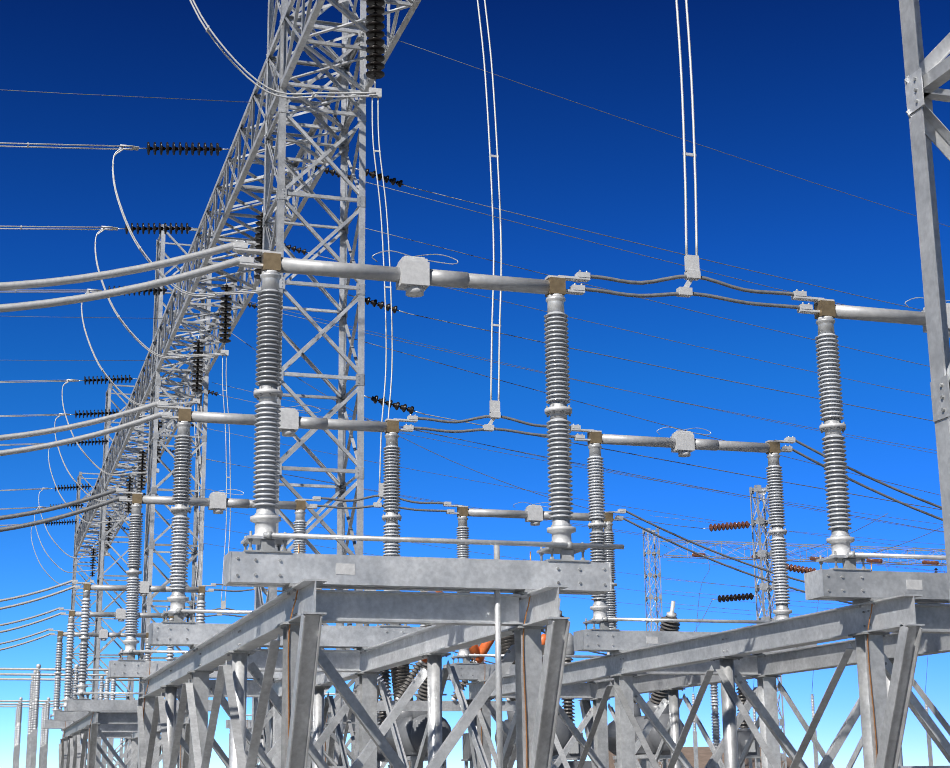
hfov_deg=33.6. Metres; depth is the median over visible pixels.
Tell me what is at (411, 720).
dead tank breaker
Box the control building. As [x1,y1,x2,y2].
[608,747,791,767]
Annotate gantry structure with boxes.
[0,0,949,767]
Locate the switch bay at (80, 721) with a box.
[0,580,721,767]
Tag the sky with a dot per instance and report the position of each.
(810, 90)
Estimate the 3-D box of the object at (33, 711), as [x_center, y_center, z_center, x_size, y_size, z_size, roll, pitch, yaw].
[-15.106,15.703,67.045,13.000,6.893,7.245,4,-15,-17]
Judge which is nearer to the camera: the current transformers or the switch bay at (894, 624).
the switch bay at (894, 624)
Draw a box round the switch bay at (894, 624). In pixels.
[0,240,949,767]
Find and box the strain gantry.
[642,513,946,767]
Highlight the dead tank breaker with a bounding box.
[377,591,685,767]
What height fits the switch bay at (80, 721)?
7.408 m
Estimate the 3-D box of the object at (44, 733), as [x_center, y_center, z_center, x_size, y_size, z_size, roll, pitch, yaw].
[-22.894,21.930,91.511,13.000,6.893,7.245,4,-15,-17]
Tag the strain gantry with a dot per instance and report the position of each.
(868, 561)
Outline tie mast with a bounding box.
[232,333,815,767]
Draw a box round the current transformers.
[377,633,760,767]
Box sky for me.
[0,0,949,767]

